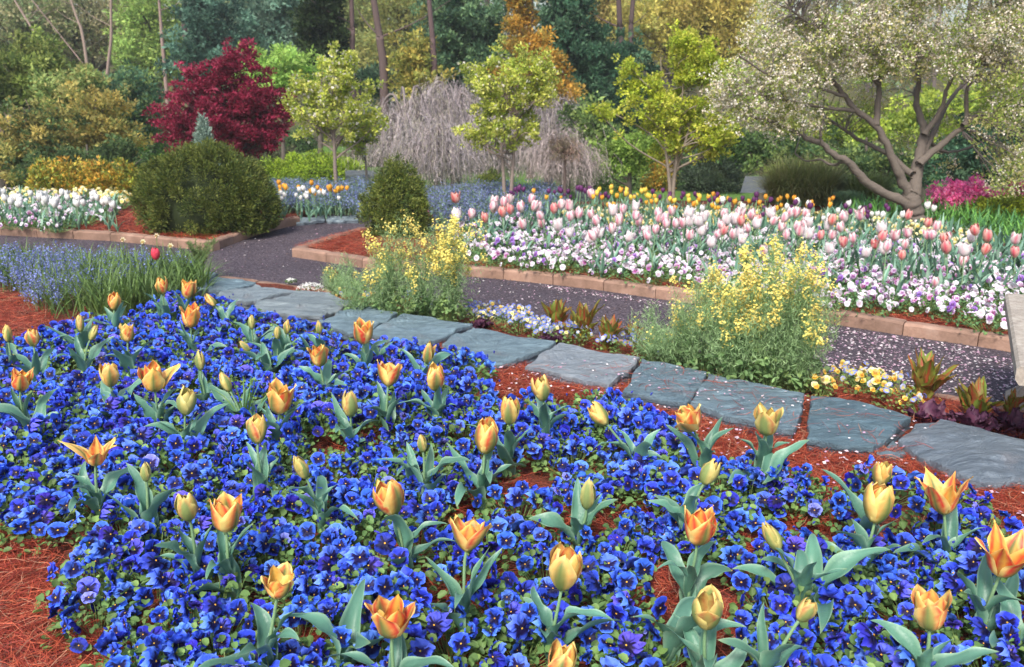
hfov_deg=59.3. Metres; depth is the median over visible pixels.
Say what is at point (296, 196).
white tulip
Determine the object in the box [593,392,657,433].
pansy plant
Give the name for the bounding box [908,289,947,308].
white pansy plant
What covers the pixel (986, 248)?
pink tulip
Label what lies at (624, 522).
pansy plant
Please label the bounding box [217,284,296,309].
slate slab
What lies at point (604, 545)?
pansy plant
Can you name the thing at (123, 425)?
pansy plant
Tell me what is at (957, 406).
pine straw
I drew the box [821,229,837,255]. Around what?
pink tulip
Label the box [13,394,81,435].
pansy plant
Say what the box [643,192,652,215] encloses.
yellow tulip
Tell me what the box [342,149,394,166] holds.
mound shrub
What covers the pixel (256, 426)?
orange tulip
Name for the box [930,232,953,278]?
pink tulip
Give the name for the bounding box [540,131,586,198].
bare standard
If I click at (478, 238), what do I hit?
white pansy plant
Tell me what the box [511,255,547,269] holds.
white pansy plant
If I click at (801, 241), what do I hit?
white pansy plant
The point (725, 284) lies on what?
white pansy plant
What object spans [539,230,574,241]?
white pansy plant
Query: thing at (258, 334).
pansy plant
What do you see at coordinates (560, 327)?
viola plant
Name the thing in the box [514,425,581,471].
pansy plant
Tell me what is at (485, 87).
yellow green tree
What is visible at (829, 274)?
white pansy plant
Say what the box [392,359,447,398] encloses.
pansy plant
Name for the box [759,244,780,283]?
pink tulip
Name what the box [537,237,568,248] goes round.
white pansy plant
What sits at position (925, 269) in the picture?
white pansy plant
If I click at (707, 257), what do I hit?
white pansy plant
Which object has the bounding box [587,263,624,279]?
white pansy plant
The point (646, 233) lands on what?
pink tulip
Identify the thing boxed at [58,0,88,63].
bare tree
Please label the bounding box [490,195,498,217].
pink tulip
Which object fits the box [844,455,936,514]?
pansy plant
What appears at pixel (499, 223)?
white pansy plant
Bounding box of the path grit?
[1,226,1015,401]
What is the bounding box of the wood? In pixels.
[0,0,1023,106]
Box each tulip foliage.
[0,186,123,230]
[467,190,1023,294]
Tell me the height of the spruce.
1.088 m
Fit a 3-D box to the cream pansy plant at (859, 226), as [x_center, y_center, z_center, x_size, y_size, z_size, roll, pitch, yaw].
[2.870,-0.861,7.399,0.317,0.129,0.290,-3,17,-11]
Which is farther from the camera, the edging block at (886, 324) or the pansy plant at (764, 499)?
the edging block at (886, 324)
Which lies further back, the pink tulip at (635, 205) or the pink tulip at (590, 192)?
the pink tulip at (590, 192)
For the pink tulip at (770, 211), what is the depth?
7.09 m
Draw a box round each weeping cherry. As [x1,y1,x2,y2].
[329,85,460,171]
[370,110,500,186]
[407,73,505,185]
[445,107,556,186]
[490,88,588,186]
[507,123,621,198]
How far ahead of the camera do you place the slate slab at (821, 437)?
3.29 m
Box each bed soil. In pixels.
[4,202,307,239]
[309,202,1007,341]
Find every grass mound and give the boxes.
[742,150,855,205]
[821,189,869,209]
[824,168,901,207]
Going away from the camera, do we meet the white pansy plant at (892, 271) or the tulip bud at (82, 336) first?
the tulip bud at (82, 336)
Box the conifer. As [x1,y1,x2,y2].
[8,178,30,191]
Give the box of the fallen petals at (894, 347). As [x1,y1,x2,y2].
[212,229,1015,400]
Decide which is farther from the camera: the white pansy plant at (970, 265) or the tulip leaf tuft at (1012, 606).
the white pansy plant at (970, 265)
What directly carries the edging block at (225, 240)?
on the path at (315, 269)
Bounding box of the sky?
[7,0,1021,43]
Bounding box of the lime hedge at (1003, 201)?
[960,191,1023,219]
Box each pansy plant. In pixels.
[0,214,33,229]
[0,327,56,353]
[0,348,21,370]
[0,350,32,376]
[0,371,39,387]
[0,380,39,405]
[0,395,33,435]
[0,408,74,460]
[0,413,17,435]
[0,421,45,461]
[0,433,48,478]
[0,452,69,502]
[0,466,17,483]
[0,480,49,523]
[0,480,70,545]
[0,492,85,558]
[4,203,49,221]
[9,190,33,197]
[10,380,55,406]
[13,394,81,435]
[15,185,49,197]
[16,215,39,228]
[16,347,66,377]
[17,367,59,398]
[20,337,64,361]
[20,437,87,476]
[24,411,88,442]
[31,213,76,230]
[32,320,74,334]
[32,544,143,625]
[36,366,90,392]
[37,218,75,232]
[37,370,100,411]
[37,410,114,444]
[37,435,123,490]
[38,206,75,213]
[39,320,85,342]
[40,584,152,661]
[42,343,91,374]
[45,327,92,352]
[46,334,104,369]
[46,381,99,419]
[47,188,70,195]
[47,459,114,504]
[48,321,76,339]
[55,208,103,225]
[57,203,97,211]
[57,526,147,594]
[59,426,118,446]
[63,474,135,532]
[65,493,168,549]
[68,312,108,328]
[69,187,103,198]
[71,367,95,389]
[71,381,127,410]
[73,184,100,197]
[73,444,153,489]
[75,402,143,438]
[79,615,184,666]
[83,337,134,369]
[84,320,119,348]
[85,389,154,429]
[90,451,170,497]
[93,324,146,347]
[94,206,120,216]
[96,361,147,391]
[96,552,214,632]
[97,187,128,203]
[99,381,160,408]
[100,309,154,331]
[100,417,167,459]
[101,190,131,208]
[101,348,150,364]
[104,187,127,198]
[105,348,169,378]
[105,629,215,666]
[110,514,199,586]
[112,417,195,465]
[116,324,156,345]
[116,392,175,423]
[117,368,172,392]
[121,484,183,529]
[122,312,164,336]
[129,507,200,554]
[130,301,174,321]
[130,314,168,335]
[130,329,181,360]
[135,433,213,480]
[136,582,230,653]
[141,381,179,405]
[143,339,188,368]
[148,290,184,311]
[149,329,197,352]
[153,398,207,435]
[153,468,228,519]
[156,305,180,330]
[156,319,203,335]
[157,295,200,320]
[159,349,208,368]
[160,320,213,348]
[160,555,271,631]
[161,647,228,666]
[162,396,228,431]
[164,595,256,663]
[165,459,235,505]
[167,359,215,389]
[168,367,219,392]
[169,400,223,432]
[169,485,261,550]
[170,509,248,561]
[171,389,214,414]
[173,298,214,323]
[173,631,282,666]
[176,308,210,335]
[184,336,237,360]
[186,333,235,353]
[186,357,227,381]
[195,532,270,570]
[196,293,235,307]
[197,369,250,400]
[199,307,247,338]
[199,318,242,339]
[200,304,242,319]
[203,415,266,450]
[205,338,245,369]
[205,361,259,391]
[205,407,276,449]
[210,386,266,417]
[210,435,274,478]
[212,426,285,469]
[212,453,275,496]
[214,327,260,353]
[215,505,300,564]
[215,524,309,595]
[220,356,277,387]
[221,449,301,502]
[222,307,264,331]
[222,338,279,371]
[231,429,308,478]
[231,647,313,666]
[234,474,314,535]
[235,417,314,467]
[240,305,279,330]
[240,369,296,400]
[242,330,273,340]
[242,594,342,656]
[246,335,273,350]
[250,366,316,404]
[250,563,354,639]
[254,389,313,435]
[256,314,303,340]
[257,635,329,666]
[264,414,315,447]
[268,467,342,521]
[271,348,311,372]
[276,514,364,566]
[277,349,335,368]
[278,556,355,621]
[282,386,354,431]
[288,316,332,346]
[289,365,308,385]
[289,380,337,408]
[289,448,351,482]
[290,366,335,391]
[291,332,328,348]
[292,538,372,595]
[293,335,339,357]
[294,402,367,450]
[294,477,386,538]
[295,366,351,397]
[299,332,341,346]
[310,621,434,666]
[311,357,355,377]
[311,379,364,401]
[316,488,406,555]
[318,376,390,429]
[320,654,425,666]
[321,530,422,600]
[323,397,399,440]
[325,564,424,632]
[326,333,380,363]
[328,349,374,377]
[329,430,393,479]
[331,569,435,657]
[333,362,379,384]
[340,449,406,505]
[342,364,407,397]
[345,349,386,378]
[355,378,402,401]
[358,424,431,469]
[359,335,399,357]
[365,455,437,486]
[371,380,447,428]
[373,499,452,569]
[375,341,440,371]
[381,474,456,526]
[384,336,418,362]
[384,353,421,374]
[388,406,450,447]
[388,422,459,470]
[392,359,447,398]
[399,465,466,528]
[403,377,466,410]
[403,390,459,427]
[403,587,510,666]
[409,365,459,395]
[409,461,476,515]
[412,528,495,602]
[414,344,471,371]
[428,359,462,370]
[428,394,489,440]
[437,346,498,391]
[440,373,499,418]
[440,451,502,492]
[442,434,525,485]
[444,394,488,430]
[444,561,553,657]
[445,509,540,578]
[448,653,512,666]
[452,243,490,259]
[455,232,493,241]
[457,220,491,230]
[464,233,492,245]
[464,237,495,254]
[464,241,506,265]
[466,240,502,259]
[468,602,579,666]
[472,410,538,453]
[472,480,563,542]
[474,393,536,434]
[475,233,508,247]
[477,581,571,665]
[483,250,522,269]
[485,222,517,233]
[486,248,517,262]
[488,235,524,252]
[489,230,515,242]
[495,540,586,605]
[496,235,541,254]
[497,246,521,258]
[498,213,527,225]
[498,230,535,245]
[502,246,541,263]
[509,244,542,256]
[509,522,590,570]
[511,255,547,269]
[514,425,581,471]
[515,237,543,249]
[517,249,566,272]
[517,403,594,438]
[518,231,554,246]
[519,386,570,415]
[521,229,542,238]
[525,225,553,236]
[530,237,560,251]
[531,434,610,482]
[532,226,563,237]
[533,249,575,268]
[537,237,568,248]
[538,249,591,275]
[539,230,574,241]
[539,476,617,526]
[545,243,573,255]
[549,241,579,253]
[549,568,666,655]
[550,421,618,461]
[551,244,581,263]
[551,402,606,437]
[551,464,622,510]
[556,546,658,623]
[558,235,587,249]
[560,249,600,268]
[561,240,596,259]
[569,245,594,259]
[569,387,630,419]
[571,260,608,275]
[572,223,585,232]
[575,242,609,254]
[575,634,652,666]
[578,602,692,666]
[579,391,634,433]
[579,525,656,583]
[581,230,614,238]
[584,251,620,265]
[585,236,628,251]
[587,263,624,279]
[589,403,665,454]
[592,451,667,511]
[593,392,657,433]
[595,256,633,272]
[595,506,678,568]
[596,235,636,251]
[596,246,630,264]
[596,255,646,278]
[600,240,644,253]
[600,248,639,264]
[609,245,648,261]
[611,415,681,464]
[611,433,686,482]
[617,456,700,514]
[618,261,672,287]
[624,245,651,256]
[628,259,676,278]
[631,409,699,448]
[633,252,656,266]
[634,237,669,251]
[637,253,680,267]
[640,245,678,261]
[643,478,726,529]
[644,495,739,564]
[647,258,695,284]
[649,252,689,264]
[652,433,717,472]
[652,511,747,575]
[662,254,699,269]
[662,260,693,276]
[672,235,707,247]
[672,249,706,262]
[674,245,713,260]
[675,258,712,275]
[675,264,704,282]
[679,268,730,288]
[692,256,728,272]
[697,265,738,282]
[697,466,756,510]
[697,491,777,545]
[699,249,734,263]
[701,251,742,268]
[702,462,795,521]
[704,275,738,295]
[714,449,789,495]
[716,235,756,247]
[717,252,751,262]
[717,642,809,666]
[718,261,758,279]
[720,545,788,605]
[720,592,828,664]
[721,270,759,287]
[724,261,764,272]
[727,571,847,652]
[727,613,839,666]
[728,247,766,261]
[742,252,784,266]
[751,463,829,498]
[751,519,846,585]
[755,472,827,527]
[760,521,835,559]
[769,537,875,602]
[774,245,816,262]
[780,234,817,246]
[780,252,826,267]
[782,259,815,274]
[794,262,835,273]
[794,486,862,533]
[809,622,960,666]
[810,594,922,666]
[811,290,850,309]
[812,249,850,265]
[813,272,856,295]
[814,260,858,279]
[815,265,857,288]
[819,254,863,271]
[823,254,859,271]
[823,557,901,611]
[825,288,867,310]
[826,272,873,292]
[829,265,874,289]
[829,286,894,317]
[830,277,885,303]
[832,518,931,590]
[836,617,914,666]
[838,657,867,666]
[844,278,895,300]
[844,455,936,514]
[846,220,872,232]
[850,247,892,261]
[850,263,896,279]
[853,285,911,312]
[862,566,973,643]
[864,262,906,280]
[866,266,912,289]
[866,277,908,293]
[871,272,930,289]
[874,532,968,607]
[876,290,926,310]
[876,292,929,315]
[879,276,929,296]
[888,496,990,550]
[889,244,901,255]
[892,239,923,249]
[892,271,929,280]
[895,248,939,262]
[895,278,948,295]
[896,252,940,268]
[898,237,940,245]
[898,290,955,316]
[899,528,993,581]
[904,572,1023,645]
[905,223,940,235]
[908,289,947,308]
[912,262,954,274]
[912,277,942,293]
[913,479,993,510]
[914,537,1020,615]
[917,270,958,282]
[920,255,967,272]
[920,632,1004,666]
[921,283,974,307]
[921,293,978,316]
[923,225,962,238]
[925,297,990,326]
[927,529,1023,604]
[931,506,1022,551]
[931,616,1023,666]
[933,280,982,305]
[937,264,985,278]
[938,233,967,245]
[942,278,973,294]
[944,224,968,236]
[948,287,1002,309]
[948,303,1007,334]
[954,238,982,254]
[955,283,993,300]
[960,260,1009,277]
[960,294,1003,315]
[962,300,1003,323]
[965,268,1014,286]
[966,279,1015,293]
[973,307,1005,328]
[980,283,1023,303]
[982,260,1023,273]
[982,272,1022,293]
[983,297,1004,323]
[986,250,1020,262]
[986,278,1023,296]
[988,266,1023,284]
[989,293,1012,310]
[991,265,1023,279]
[994,611,1023,666]
[1008,282,1023,293]
[1010,272,1023,281]
[1012,526,1023,534]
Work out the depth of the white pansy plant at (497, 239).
6.64 m
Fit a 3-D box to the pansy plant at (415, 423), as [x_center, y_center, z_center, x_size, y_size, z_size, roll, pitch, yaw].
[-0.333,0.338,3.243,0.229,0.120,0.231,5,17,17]
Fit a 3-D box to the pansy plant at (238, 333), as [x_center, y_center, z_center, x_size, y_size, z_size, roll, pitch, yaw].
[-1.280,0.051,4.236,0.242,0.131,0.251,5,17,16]
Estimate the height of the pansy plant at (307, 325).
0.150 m
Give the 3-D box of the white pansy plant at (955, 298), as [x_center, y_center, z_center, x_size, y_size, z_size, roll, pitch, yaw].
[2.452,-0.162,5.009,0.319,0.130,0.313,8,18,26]
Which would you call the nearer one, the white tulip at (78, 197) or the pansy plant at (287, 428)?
the pansy plant at (287, 428)
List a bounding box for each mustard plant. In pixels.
[319,248,370,298]
[329,256,404,316]
[360,212,428,315]
[397,229,449,318]
[419,210,488,321]
[625,299,699,369]
[649,258,737,378]
[681,230,792,382]
[702,270,831,389]
[720,227,831,390]
[762,260,846,396]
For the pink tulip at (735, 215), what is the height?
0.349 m
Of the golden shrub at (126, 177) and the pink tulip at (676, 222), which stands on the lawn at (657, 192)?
the golden shrub at (126, 177)
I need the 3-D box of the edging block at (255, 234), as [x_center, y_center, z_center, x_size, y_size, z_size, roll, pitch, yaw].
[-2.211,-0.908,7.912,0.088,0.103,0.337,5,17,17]
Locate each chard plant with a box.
[541,298,571,329]
[555,313,576,339]
[569,299,604,342]
[598,314,625,350]
[625,319,643,348]
[908,347,958,400]
[954,376,1005,412]
[1003,388,1023,414]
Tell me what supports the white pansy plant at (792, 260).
on the bed soil at (817, 208)
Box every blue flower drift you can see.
[270,175,373,218]
[424,177,568,229]
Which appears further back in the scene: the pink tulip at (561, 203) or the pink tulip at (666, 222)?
the pink tulip at (561, 203)
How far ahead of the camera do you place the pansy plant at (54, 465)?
2.90 m
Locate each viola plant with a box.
[334,286,353,299]
[462,300,490,318]
[462,308,489,322]
[469,304,491,318]
[475,309,499,322]
[482,300,509,317]
[486,308,518,330]
[491,303,516,324]
[501,310,535,332]
[504,315,532,335]
[507,304,528,315]
[515,304,536,322]
[527,317,554,336]
[527,322,556,338]
[535,315,547,332]
[548,319,583,343]
[548,321,573,336]
[563,324,594,348]
[593,332,623,350]
[609,328,645,355]
[806,369,837,396]
[824,365,862,388]
[831,360,866,382]
[838,366,891,398]
[849,361,897,389]
[855,367,887,394]
[870,380,916,409]
[879,370,916,399]
[901,392,941,412]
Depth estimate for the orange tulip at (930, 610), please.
1.82 m
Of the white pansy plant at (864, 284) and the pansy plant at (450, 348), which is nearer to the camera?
the pansy plant at (450, 348)
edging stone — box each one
[345,170,376,182]
[421,185,451,193]
[452,183,482,192]
[575,189,601,201]
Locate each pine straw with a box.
[0,287,1023,666]
[2,209,293,239]
[294,285,1023,439]
[295,228,1007,333]
[526,357,938,447]
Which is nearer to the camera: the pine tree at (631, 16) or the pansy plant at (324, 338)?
the pansy plant at (324, 338)
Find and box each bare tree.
[14,0,53,31]
[32,0,107,65]
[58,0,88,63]
[74,0,112,75]
[158,0,181,132]
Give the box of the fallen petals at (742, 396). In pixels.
[551,358,918,446]
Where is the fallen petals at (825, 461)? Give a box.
[372,339,1023,515]
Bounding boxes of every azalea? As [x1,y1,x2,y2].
[925,173,1007,210]
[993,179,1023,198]
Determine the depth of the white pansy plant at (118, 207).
8.35 m
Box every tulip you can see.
[0,194,7,215]
[1,187,6,206]
[3,367,63,428]
[7,197,16,225]
[13,328,53,384]
[14,197,25,221]
[15,192,29,219]
[16,200,28,230]
[27,190,40,208]
[36,191,50,223]
[41,194,51,227]
[41,199,64,232]
[46,198,61,231]
[48,194,65,231]
[55,188,68,208]
[58,434,138,520]
[64,193,73,211]
[71,195,81,218]
[72,191,86,215]
[73,199,82,229]
[73,199,83,219]
[80,198,87,227]
[84,190,102,217]
[84,291,126,329]
[90,195,97,218]
[91,362,141,416]
[94,193,103,221]
[100,198,106,224]
[101,195,113,230]
[103,323,151,371]
[107,196,114,226]
[109,200,124,231]
[134,359,181,429]
[143,277,170,329]
[144,386,228,453]
[151,247,160,272]
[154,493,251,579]
[172,302,226,358]
[173,279,202,311]
[189,492,252,601]
[198,561,302,666]
[245,413,278,513]
[260,378,305,450]
[282,192,287,217]
[294,192,300,215]
[295,195,302,219]
[297,186,304,208]
[299,344,354,402]
[301,185,309,214]
[301,192,316,214]
[304,194,315,221]
[309,187,322,217]
[314,189,324,216]
[320,189,330,218]
[321,184,332,212]
[324,594,452,666]
[331,186,340,207]
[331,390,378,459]
[337,195,344,218]
[344,317,389,365]
[360,359,408,442]
[372,478,453,571]
[397,362,454,435]
[425,514,501,631]
[447,416,525,509]
[450,191,464,226]
[451,207,474,242]
[464,396,528,481]
[468,208,476,237]
[477,201,496,234]
[478,212,495,241]
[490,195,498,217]
[491,194,514,233]
[491,203,502,233]
[493,204,513,246]
[497,203,516,235]
[506,193,514,204]
[512,200,524,223]
[516,185,520,209]
[516,200,538,233]
[518,218,538,260]
[522,192,535,220]
[522,541,621,666]
[529,374,567,438]
[534,200,541,222]
[534,210,557,248]
[534,218,547,248]
[545,202,557,230]
[547,638,576,666]
[549,198,570,237]
[553,217,562,256]
[561,210,577,248]
[563,227,574,258]
[565,199,576,226]
[571,206,585,244]
[574,185,580,209]
[574,185,582,207]
[575,187,592,211]
[580,227,603,275]
[585,233,592,248]
[587,189,594,201]
[587,208,593,228]
[587,228,618,276]
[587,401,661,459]
[590,224,604,258]
[592,214,606,243]
[595,194,607,217]
[600,221,621,259]
[603,183,613,205]
[605,202,621,239]
[605,215,628,250]
[610,229,634,278]
[615,211,630,252]
[619,187,622,203]
[619,203,626,224]
[623,190,628,209]
[623,199,639,229]
[624,210,641,243]
[627,194,632,213]
[634,215,642,243]
[639,188,644,213]
[641,224,656,262]
[642,187,646,213]
[642,229,659,277]
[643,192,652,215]
[647,193,651,216]
[647,223,665,261]
[647,458,720,557]
[651,207,669,240]
[651,211,672,251]
[651,212,666,241]
[656,218,675,256]
[657,505,731,613]
[666,205,675,235]
[666,404,732,467]
[666,583,747,666]
[668,217,680,254]
[675,205,696,238]
[675,216,688,248]
[676,215,694,255]
[678,228,695,266]
[680,191,685,212]
[688,213,706,255]
[693,210,709,244]
[695,223,707,256]
[698,224,728,263]
[701,234,717,276]
[707,207,728,242]
[708,228,726,254]
[709,202,715,220]
[712,219,727,251]
[716,212,732,247]
[718,597,817,666]
[720,195,725,207]
[725,227,735,256]
[725,232,747,275]
[726,210,745,246]
[726,227,748,261]
[729,213,751,250]
[732,198,736,211]
[733,208,745,240]
[738,402,790,488]
[740,217,762,253]
[743,222,760,258]
[747,207,755,233]
[750,214,769,251]
[754,191,758,214]
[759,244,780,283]
[762,197,772,219]
[765,205,776,232]
[766,212,788,243]
[766,215,780,238]
[778,206,800,239]
[778,220,786,243]
[781,220,802,259]
[782,229,791,258]
[783,207,794,242]
[787,219,810,250]
[789,199,798,221]
[789,224,807,257]
[793,225,814,268]
[802,207,810,216]
[802,215,814,250]
[805,230,827,265]
[808,201,819,227]
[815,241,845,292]
[816,218,833,247]
[819,213,836,249]
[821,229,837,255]
[822,461,907,534]
[825,481,900,579]
[826,235,860,283]
[828,201,835,224]
[835,220,850,257]
[836,210,846,241]
[837,199,852,220]
[845,207,853,230]
[849,231,862,262]
[854,207,868,240]
[859,229,887,275]
[860,245,872,280]
[865,213,869,228]
[869,239,895,284]
[870,584,998,666]
[871,238,879,264]
[874,240,889,268]
[875,211,879,225]
[876,220,895,259]
[878,229,900,266]
[880,211,885,221]
[881,249,913,296]
[890,209,912,238]
[890,210,904,230]
[893,466,989,564]
[897,238,909,270]
[898,227,922,268]
[916,201,930,225]
[916,217,932,253]
[919,228,937,263]
[921,229,943,265]
[926,276,939,307]
[930,204,936,226]
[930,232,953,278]
[931,239,966,292]
[932,220,941,246]
[932,231,951,254]
[945,241,971,290]
[956,229,979,255]
[957,517,1023,637]
[959,255,969,271]
[964,243,993,285]
[969,222,981,259]
[982,228,996,260]
[988,232,1021,273]
[1010,245,1022,277]
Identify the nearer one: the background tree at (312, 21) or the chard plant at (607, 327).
the chard plant at (607, 327)
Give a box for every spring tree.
[0,0,108,69]
[7,0,173,72]
[99,0,193,105]
[216,0,318,70]
[341,0,382,115]
[348,0,431,82]
[545,0,646,42]
[605,0,766,121]
[660,0,782,112]
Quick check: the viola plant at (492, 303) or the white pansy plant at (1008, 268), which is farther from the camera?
the white pansy plant at (1008, 268)
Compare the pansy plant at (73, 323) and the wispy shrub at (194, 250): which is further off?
the wispy shrub at (194, 250)
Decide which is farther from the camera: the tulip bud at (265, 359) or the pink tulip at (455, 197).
the pink tulip at (455, 197)
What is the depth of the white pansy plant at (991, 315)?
4.68 m
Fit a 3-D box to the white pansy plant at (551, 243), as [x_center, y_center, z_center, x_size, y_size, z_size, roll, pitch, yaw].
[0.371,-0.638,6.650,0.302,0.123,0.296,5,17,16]
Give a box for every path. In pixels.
[0,214,1017,401]
[740,176,769,192]
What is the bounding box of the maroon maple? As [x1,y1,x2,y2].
[142,36,300,164]
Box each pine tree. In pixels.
[159,1,193,116]
[311,0,356,156]
[354,0,449,167]
[427,0,437,95]
[586,0,623,42]
[625,0,641,131]
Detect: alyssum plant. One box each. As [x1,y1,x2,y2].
[284,278,296,283]
[296,282,325,291]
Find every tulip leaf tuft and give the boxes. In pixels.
[0,388,70,433]
[284,579,409,664]
[369,341,393,358]
[376,442,442,495]
[633,596,745,665]
[728,440,808,484]
[760,533,889,633]
[989,575,1023,663]
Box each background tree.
[0,23,80,124]
[0,95,90,185]
[9,60,131,145]
[54,79,154,165]
[97,58,166,139]
[154,0,259,96]
[222,0,301,83]
[231,41,328,159]
[284,0,351,159]
[356,62,481,132]
[379,26,458,101]
[399,0,515,95]
[524,0,644,122]
[556,90,625,187]
[560,25,661,137]
[585,125,673,201]
[715,125,804,200]
[739,64,1023,200]
[770,125,940,186]
[918,113,1023,188]
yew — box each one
[128,136,286,237]
[354,150,434,238]
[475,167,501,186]
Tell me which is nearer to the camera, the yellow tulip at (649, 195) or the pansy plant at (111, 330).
the pansy plant at (111, 330)
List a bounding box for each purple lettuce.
[470,316,493,328]
[538,329,566,343]
[903,397,955,423]
[946,404,1002,431]
[990,404,1023,437]
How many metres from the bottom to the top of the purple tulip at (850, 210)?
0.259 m
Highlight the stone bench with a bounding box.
[1004,293,1023,409]
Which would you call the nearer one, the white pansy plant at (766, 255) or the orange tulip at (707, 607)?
the orange tulip at (707, 607)
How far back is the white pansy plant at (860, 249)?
6.22 m
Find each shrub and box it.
[0,103,29,193]
[3,132,158,181]
[20,155,66,194]
[44,155,92,197]
[70,154,124,196]
[95,157,139,201]
[124,116,181,170]
[178,236,217,268]
[245,142,304,162]
[261,153,302,183]
[278,148,355,183]
[280,125,317,152]
[321,152,370,183]
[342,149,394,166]
[560,159,654,191]
[635,154,682,190]
[675,134,759,193]
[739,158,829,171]
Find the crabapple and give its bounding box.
[697,0,1023,224]
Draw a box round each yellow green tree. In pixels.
[276,40,388,185]
[336,102,389,180]
[451,33,566,194]
[585,18,744,203]
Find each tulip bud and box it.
[0,324,18,378]
[45,314,94,350]
[52,325,113,370]
[101,461,175,536]
[171,349,220,400]
[204,293,237,331]
[210,372,267,431]
[234,315,274,343]
[236,340,294,372]
[245,326,298,377]
[271,320,317,364]
[286,455,358,530]
[298,321,329,355]
[398,434,469,504]
[400,340,452,376]
[528,477,617,546]
[733,521,845,609]
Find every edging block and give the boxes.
[1,226,37,236]
[36,228,77,238]
[73,230,114,240]
[110,232,147,243]
[144,235,179,247]
[177,237,219,250]
[202,235,233,250]
[218,276,258,282]
[226,229,252,242]
[253,223,275,235]
[256,281,296,287]
[275,216,299,229]
[292,240,324,248]
[292,247,330,261]
[318,233,346,240]
[326,252,366,267]
[345,227,366,233]
[362,257,406,270]
[406,261,441,273]
[458,264,506,278]
[504,268,555,284]
[553,273,607,290]
[604,279,657,297]
[656,285,709,303]
[782,306,836,323]
[810,371,846,380]
[835,309,906,334]
[860,380,934,394]
[903,321,979,345]
[935,393,1023,411]
[978,331,1010,351]
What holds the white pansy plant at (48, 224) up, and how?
on the bed soil at (294, 213)
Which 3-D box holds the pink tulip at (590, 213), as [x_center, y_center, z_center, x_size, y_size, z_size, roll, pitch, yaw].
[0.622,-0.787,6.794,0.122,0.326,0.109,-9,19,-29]
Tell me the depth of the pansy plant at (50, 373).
3.67 m
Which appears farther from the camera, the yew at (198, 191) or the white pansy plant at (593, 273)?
the yew at (198, 191)
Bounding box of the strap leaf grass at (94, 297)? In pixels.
[0,238,232,318]
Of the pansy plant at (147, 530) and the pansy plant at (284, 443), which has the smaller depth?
the pansy plant at (147, 530)
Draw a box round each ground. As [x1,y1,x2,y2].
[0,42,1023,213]
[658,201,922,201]
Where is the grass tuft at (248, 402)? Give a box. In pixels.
[207,364,283,429]
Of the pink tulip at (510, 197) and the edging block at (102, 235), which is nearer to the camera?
the edging block at (102, 235)
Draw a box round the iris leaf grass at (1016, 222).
[836,189,1023,242]
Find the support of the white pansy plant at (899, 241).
on the bed soil at (817, 208)
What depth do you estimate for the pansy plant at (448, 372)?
3.66 m
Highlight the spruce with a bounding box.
[191,112,220,164]
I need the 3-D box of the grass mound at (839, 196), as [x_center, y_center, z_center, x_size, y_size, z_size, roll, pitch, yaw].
[3.248,-1.296,8.715,0.509,0.224,0.442,0,16,0]
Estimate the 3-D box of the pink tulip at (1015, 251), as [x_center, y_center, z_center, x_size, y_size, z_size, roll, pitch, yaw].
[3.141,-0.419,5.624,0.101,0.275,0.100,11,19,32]
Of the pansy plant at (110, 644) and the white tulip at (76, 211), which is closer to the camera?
the pansy plant at (110, 644)
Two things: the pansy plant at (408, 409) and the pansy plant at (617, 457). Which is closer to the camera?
the pansy plant at (617, 457)
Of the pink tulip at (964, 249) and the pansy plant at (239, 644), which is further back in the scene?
the pink tulip at (964, 249)
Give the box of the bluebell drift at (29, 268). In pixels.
[0,239,192,311]
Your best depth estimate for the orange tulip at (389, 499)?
2.31 m
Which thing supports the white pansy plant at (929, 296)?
on the bed soil at (817, 208)
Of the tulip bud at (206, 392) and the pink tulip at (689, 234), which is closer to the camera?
the tulip bud at (206, 392)
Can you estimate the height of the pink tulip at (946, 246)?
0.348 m
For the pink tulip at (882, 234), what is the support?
on the bed soil at (817, 208)
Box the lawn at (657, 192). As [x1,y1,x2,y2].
[149,146,972,209]
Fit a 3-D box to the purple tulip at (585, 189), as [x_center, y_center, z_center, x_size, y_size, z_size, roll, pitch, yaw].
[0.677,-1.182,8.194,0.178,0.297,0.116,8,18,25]
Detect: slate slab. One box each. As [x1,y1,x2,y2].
[196,277,255,296]
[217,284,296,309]
[246,290,352,322]
[296,215,324,225]
[319,305,397,341]
[326,214,358,223]
[371,313,472,349]
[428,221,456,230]
[442,328,555,372]
[525,343,639,393]
[622,359,706,412]
[690,374,803,441]
[806,396,910,460]
[876,441,906,461]
[897,419,1023,495]
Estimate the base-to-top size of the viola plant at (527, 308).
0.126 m
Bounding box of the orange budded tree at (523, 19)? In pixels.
[483,0,587,177]
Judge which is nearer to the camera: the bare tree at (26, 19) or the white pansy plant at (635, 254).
the white pansy plant at (635, 254)
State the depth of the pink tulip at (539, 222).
6.65 m
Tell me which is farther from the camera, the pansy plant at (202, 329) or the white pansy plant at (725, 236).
the white pansy plant at (725, 236)
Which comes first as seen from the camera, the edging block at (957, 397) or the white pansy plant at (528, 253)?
the edging block at (957, 397)
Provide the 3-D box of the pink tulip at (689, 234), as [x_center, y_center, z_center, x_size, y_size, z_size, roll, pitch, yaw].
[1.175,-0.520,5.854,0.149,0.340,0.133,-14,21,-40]
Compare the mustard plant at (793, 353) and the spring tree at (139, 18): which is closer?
the mustard plant at (793, 353)
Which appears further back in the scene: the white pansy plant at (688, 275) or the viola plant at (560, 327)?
the white pansy plant at (688, 275)

